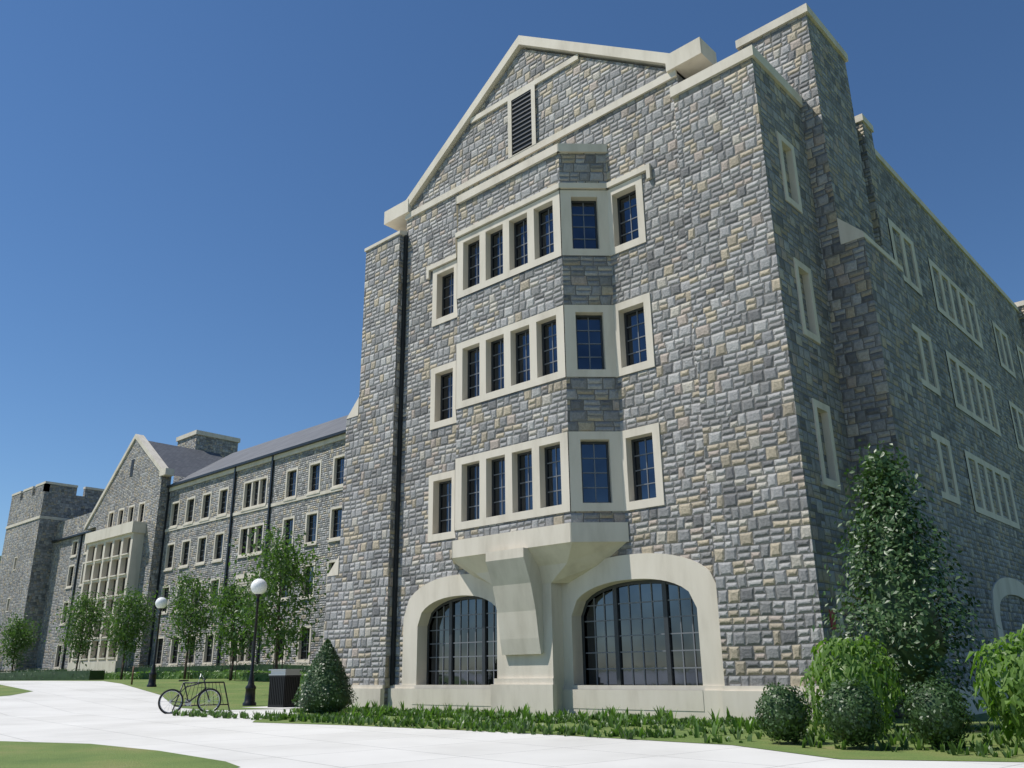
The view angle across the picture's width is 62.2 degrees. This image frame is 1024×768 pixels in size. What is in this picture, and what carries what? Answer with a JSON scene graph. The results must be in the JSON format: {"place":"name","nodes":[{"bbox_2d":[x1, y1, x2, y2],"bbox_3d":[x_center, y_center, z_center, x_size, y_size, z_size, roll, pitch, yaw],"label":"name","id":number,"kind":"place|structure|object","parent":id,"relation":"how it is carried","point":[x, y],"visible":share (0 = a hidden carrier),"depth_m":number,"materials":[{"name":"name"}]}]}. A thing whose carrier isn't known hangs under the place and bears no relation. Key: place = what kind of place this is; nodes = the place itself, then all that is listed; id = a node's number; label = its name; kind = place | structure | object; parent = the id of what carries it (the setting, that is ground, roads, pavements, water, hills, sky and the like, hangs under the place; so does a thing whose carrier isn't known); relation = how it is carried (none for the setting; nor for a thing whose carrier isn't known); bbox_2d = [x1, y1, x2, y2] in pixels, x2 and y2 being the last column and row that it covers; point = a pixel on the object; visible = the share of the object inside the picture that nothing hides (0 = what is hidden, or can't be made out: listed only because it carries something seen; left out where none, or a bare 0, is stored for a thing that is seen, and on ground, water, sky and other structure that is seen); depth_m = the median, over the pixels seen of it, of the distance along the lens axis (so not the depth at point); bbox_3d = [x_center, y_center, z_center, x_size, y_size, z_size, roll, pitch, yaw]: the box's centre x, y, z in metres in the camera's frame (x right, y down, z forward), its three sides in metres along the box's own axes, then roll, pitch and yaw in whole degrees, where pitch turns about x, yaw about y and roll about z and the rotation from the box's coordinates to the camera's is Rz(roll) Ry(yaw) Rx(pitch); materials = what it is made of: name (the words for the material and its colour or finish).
{"place":"outdoors","nodes":[
{"label":"outdoors","id":0,"kind":"place"},
{"bbox_2d":[0,685,31,695],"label":"lawn","id":1,"kind":"structure","parent":0,"point":[6,690],"depth_m":38.68,"materials":[{"name":"green plant"}]},
{"bbox_2d":[0,741,239,767],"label":"lawn","id":2,"kind":"structure","parent":0,"point":[14,754],"depth_m":11.93,"materials":[{"name":"green plant"}]},
{"bbox_2d":[9,679,300,709],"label":"lawn","id":3,"kind":"structure","parent":0,"point":[235,689],"depth_m":41.37,"materials":[{"name":"green plant"}]},
{"bbox_2d":[0,608,49,671],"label":"tree","id":4,"kind":"object","parent":3,"relation":"on","point":[16,632],"visible":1,"depth_m":80.17,"materials":[{"name":"plant"}]},
{"bbox_2d":[0,668,104,680],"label":"hedge","id":5,"kind":"object","parent":3,"relation":"on","point":[96,674],"visible":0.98,"depth_m":66.75,"materials":[{"name":"green plant"}]},
{"bbox_2d":[44,590,116,670],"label":"tree","id":6,"kind":"object","parent":3,"relation":"on","point":[78,626],"visible":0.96,"depth_m":70.89,"materials":[{"name":"plant"}]},
{"bbox_2d":[88,583,165,679],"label":"tree","id":7,"kind":"object","parent":3,"relation":"on","point":[121,637],"visible":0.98,"depth_m":63.46,"materials":[{"name":"plant"}]},
{"bbox_2d":[131,666,134,684],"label":"marker post","id":8,"kind":"object","parent":3,"relation":"on","point":[132,675],"visible":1,"depth_m":46.06,"materials":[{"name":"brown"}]},
{"bbox_2d":[2,662,311,672],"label":"hedge","id":9,"kind":"object","parent":3,"relation":"on","point":[258,667],"visible":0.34,"depth_m":62.70,"materials":[{"name":"green plant"}]},
{"bbox_2d":[147,597,166,686],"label":"lamp post","id":10,"kind":"object","parent":3,"relation":"on","point":[160,603],"visible":0.98,"depth_m":44.38,"materials":[{"name":"black metal"}]},
{"bbox_2d":[153,563,222,678],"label":"tree","id":11,"kind":"object","parent":3,"relation":"on","point":[187,610],"visible":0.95,"depth_m":59.72,"materials":[{"name":"plant"}]},
{"bbox_2d":[198,567,268,679],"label":"tree","id":12,"kind":"object","parent":3,"relation":"on","point":[227,603],"visible":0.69,"depth_m":53.68,"materials":[{"name":"plant"}]},
{"bbox_2d":[242,576,266,705],"bbox_3d":[-9.519,9.457,31.380,0.607,4.591,0.598,-17,-25,40],"label":"lamp post","id":13,"kind":"object","parent":3,"relation":"on","point":[258,587],"visible":0.98,"depth_m":31.25,"materials":[{"name":"black metal"}]},
{"bbox_2d":[242,706,300,708],"bbox_3d":[-6.958,11.278,29.732,2.450,0.001,4.200,-17,-25,40],"label":"concrete pad","id":14,"kind":"object","parent":3,"relation":"on","point":[272,707],"visible":0.4,"depth_m":28.65,"materials":[{"name":"white concrete"}]},
{"bbox_2d":[268,669,301,707],"bbox_3d":[-7.838,10.469,29.203,0.800,1.240,0.800,-11,-21,29],"label":"trash can","id":15,"kind":"object","parent":14,"relation":"on","point":[283,685],"visible":0.95,"depth_m":28.95,"materials":[{"name":"black paint"}]},
{"bbox_2d":[222,519,329,668],"bbox_3d":[-10.642,10.211,39.099,5.609,7.765,5.078,-17,-25,40],"label":"tree","id":16,"kind":"object","parent":3,"relation":"on","point":[284,566],"visible":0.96,"depth_m":38.97,"materials":[{"name":"plant"}]},
{"bbox_2d":[0,434,345,671],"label":"wing","id":17,"kind":"structure","parent":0,"point":[35,581],"depth_m":75.97,"materials":[{"name":"grey stone"}]},
{"bbox_2d":[0,457,344,666],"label":"wing frame","id":18,"kind":"object","parent":17,"relation":"in","point":[217,549],"visible":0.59,"depth_m":68.95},
{"bbox_2d":[66,462,343,662],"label":"wing muntin","id":19,"kind":"object","parent":18,"relation":"in","point":[246,543],"visible":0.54,"depth_m":67.12,"materials":[{"name":"black metal"}]},
{"bbox_2d":[51,430,345,669],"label":"gutters and downspouts","id":20,"kind":"object","parent":17,"relation":"attached to","point":[234,466],"visible":0.38,"depth_m":69.28,"materials":[{"name":"black metal"}]},
{"bbox_2d":[148,415,347,483],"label":"roof","id":21,"kind":"structure","parent":17,"relation":"on","point":[187,463],"depth_m":78.15,"materials":[{"name":"grey"}]},
{"bbox_2d":[0,430,345,673],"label":"stone trim","id":22,"kind":"structure","parent":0,"point":[135,531],"depth_m":75.52,"materials":[{"name":"beige stone"}]},
{"bbox_2d":[0,681,1023,767],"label":"concrete sidewalk","id":23,"kind":"structure","parent":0,"point":[105,713],"depth_m":13.96,"materials":[{"name":"white concrete"}]},
{"bbox_2d":[158,674,221,713],"bbox_3d":[-9.727,9.401,25.739,1.766,1.145,0.606,16,-25,-40],"label":"bicycle","id":24,"kind":"object","parent":23,"relation":"on","point":[187,702],"visible":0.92,"depth_m":25.72,"materials":[{"name":"grey paint"}]},
{"bbox_2d":[171,681,229,711],"bbox_3d":[-9.592,9.700,26.290,1.740,0.888,0.500,9,-21,-26],"label":"bike rack","id":25,"kind":"object","parent":23,"relation":"on","point":[175,705],"visible":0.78,"depth_m":26.30,"materials":[{"name":"black metal"}]},
{"bbox_2d":[0,0,1023,555],"label":"sky","id":26,"kind":"structure","parent":0,"point":[194,194],"materials":[{"name":"blue"}]},
{"bbox_2d":[253,708,1023,761],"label":"planting bed","id":27,"kind":"object","parent":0,"point":[672,733],"visible":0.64,"depth_m":12.52,"materials":[{"name":"green plant"}]},
{"bbox_2d":[291,638,357,714],"bbox_3d":[-5.179,8.181,23.750,1.814,2.045,1.801,-17,-25,40],"label":"cone shrub","id":28,"kind":"object","parent":27,"relation":"on","point":[324,686],"visible":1,"depth_m":23.25,"materials":[{"name":"green plant"}]},
{"bbox_2d":[175,708,657,738],"bbox_3d":[-3.585,7.619,19.340,15.991,0.216,1.176,-17,-25,40],"label":"weeds edge","id":29,"kind":"object","parent":27,"relation":"on","point":[519,728],"visible":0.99,"depth_m":17.77,"materials":[{"name":"green plant"}]},
{"bbox_2d":[244,705,820,743],"bbox_3d":[-0.665,7.819,19.935,17.056,0.148,5.227,-17,-25,40],"label":"weed strip","id":30,"kind":"object","parent":27,"relation":"on","point":[613,720],"visible":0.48,"depth_m":18.62,"materials":[{"name":"green plant"}]},
{"bbox_2d":[296,700,817,743],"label":"ground cover plants","id":31,"kind":"object","parent":27,"relation":"on","point":[628,715],"visible":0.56,"depth_m":18.47,"materials":[{"name":"green plant"}]},
{"bbox_2d":[755,681,811,742],"bbox_3d":[4.129,5.002,12.908,0.838,0.905,0.826,-17,-25,40],"label":"box shrub","id":32,"kind":"object","parent":27,"relation":"on","point":[783,713],"visible":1,"depth_m":12.71,"materials":[{"name":"green plant"}]},
{"bbox_2d":[799,635,904,738],"bbox_3d":[5.645,5.041,14.044,1.593,1.709,1.557,-17,-25,40],"label":"shrub","id":33,"kind":"object","parent":27,"relation":"on","point":[847,665],"visible":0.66,"depth_m":13.86,"materials":[{"name":"green plant"}]},
{"bbox_2d":[817,678,887,749],"bbox_3d":[4.825,4.651,11.995,0.878,0.949,0.900,-17,-25,40],"label":"box shrub","id":34,"kind":"object","parent":27,"relation":"on","point":[851,715],"visible":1,"depth_m":11.80,"materials":[{"name":"green plant"}]},
{"bbox_2d":[723,719,1023,756],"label":"plants","id":35,"kind":"object","parent":27,"relation":"on","point":[982,734],"visible":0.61,"depth_m":12.35,"materials":[{"name":"green plant"}]},
{"bbox_2d":[803,435,999,726],"bbox_3d":[7.274,3.782,16.328,3.503,5.636,3.546,-17,-25,40],"label":"holly tree","id":36,"kind":"object","parent":27,"relation":"on","point":[904,620],"visible":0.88,"depth_m":15.78,"materials":[{"name":"green plant"}]},
{"bbox_2d":[900,676,976,747],"bbox_3d":[5.902,4.576,11.831,0.919,0.959,0.912,-1,-19,-1],"label":"box shrub","id":37,"kind":"object","parent":27,"relation":"on","point":[935,712],"visible":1,"depth_m":11.59,"materials":[{"name":"green plant"}]},
{"bbox_2d":[972,624,1023,743],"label":"shrub","id":38,"kind":"object","parent":27,"relation":"on","point":[1008,684],"visible":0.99,"depth_m":11.81,"materials":[{"name":"green plant"}]},
{"bbox_2d":[323,14,1023,717],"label":"building","id":39,"kind":"structure","parent":0,"point":[733,380],"depth_m":23.42,"materials":[{"name":"grey stone"}]},
{"bbox_2d":[390,235,407,685],"bbox_3d":[-3.849,1.960,29.099,0.130,15.800,0.100,-17,-25,40],"label":"downspout","id":40,"kind":"object","parent":39,"relation":"attached to","point":[397,502],"visible":1,"depth_m":28.73,"materials":[{"name":"black metal"}]},
{"bbox_2d":[426,90,682,684],"bbox_3d":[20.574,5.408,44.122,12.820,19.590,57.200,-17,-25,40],"label":"tower frame","id":41,"kind":"object","parent":39,"relation":"in","point":[614,588],"visible":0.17,"depth_m":24.72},
{"bbox_2d":[429,195,701,684],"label":"window muntins","id":42,"kind":"object","parent":41,"relation":"in","point":[556,491],"visible":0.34,"depth_m":23.94,"materials":[{"name":"black metal"}]},
{"bbox_2d":[672,702,1017,725],"bbox_3d":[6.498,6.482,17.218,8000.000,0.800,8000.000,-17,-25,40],"label":"ground","id":43,"kind":"structure","parent":0,"point":[897,719],"depth_m":18.12,"materials":[{"name":"green plant"}]},
{"bbox_2d":[104,669,307,683],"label":"hedge","id":44,"kind":"object","parent":43,"relation":"on","point":[260,675],"visible":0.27,"depth_m":57.98,"materials":[{"name":"green plant"}]},
{"bbox_2d":[327,3,1023,721],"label":"trim","id":45,"kind":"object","parent":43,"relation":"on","point":[539,587],"visible":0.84,"depth_m":23.90,"materials":[{"name":"beige stone"}]}
]}

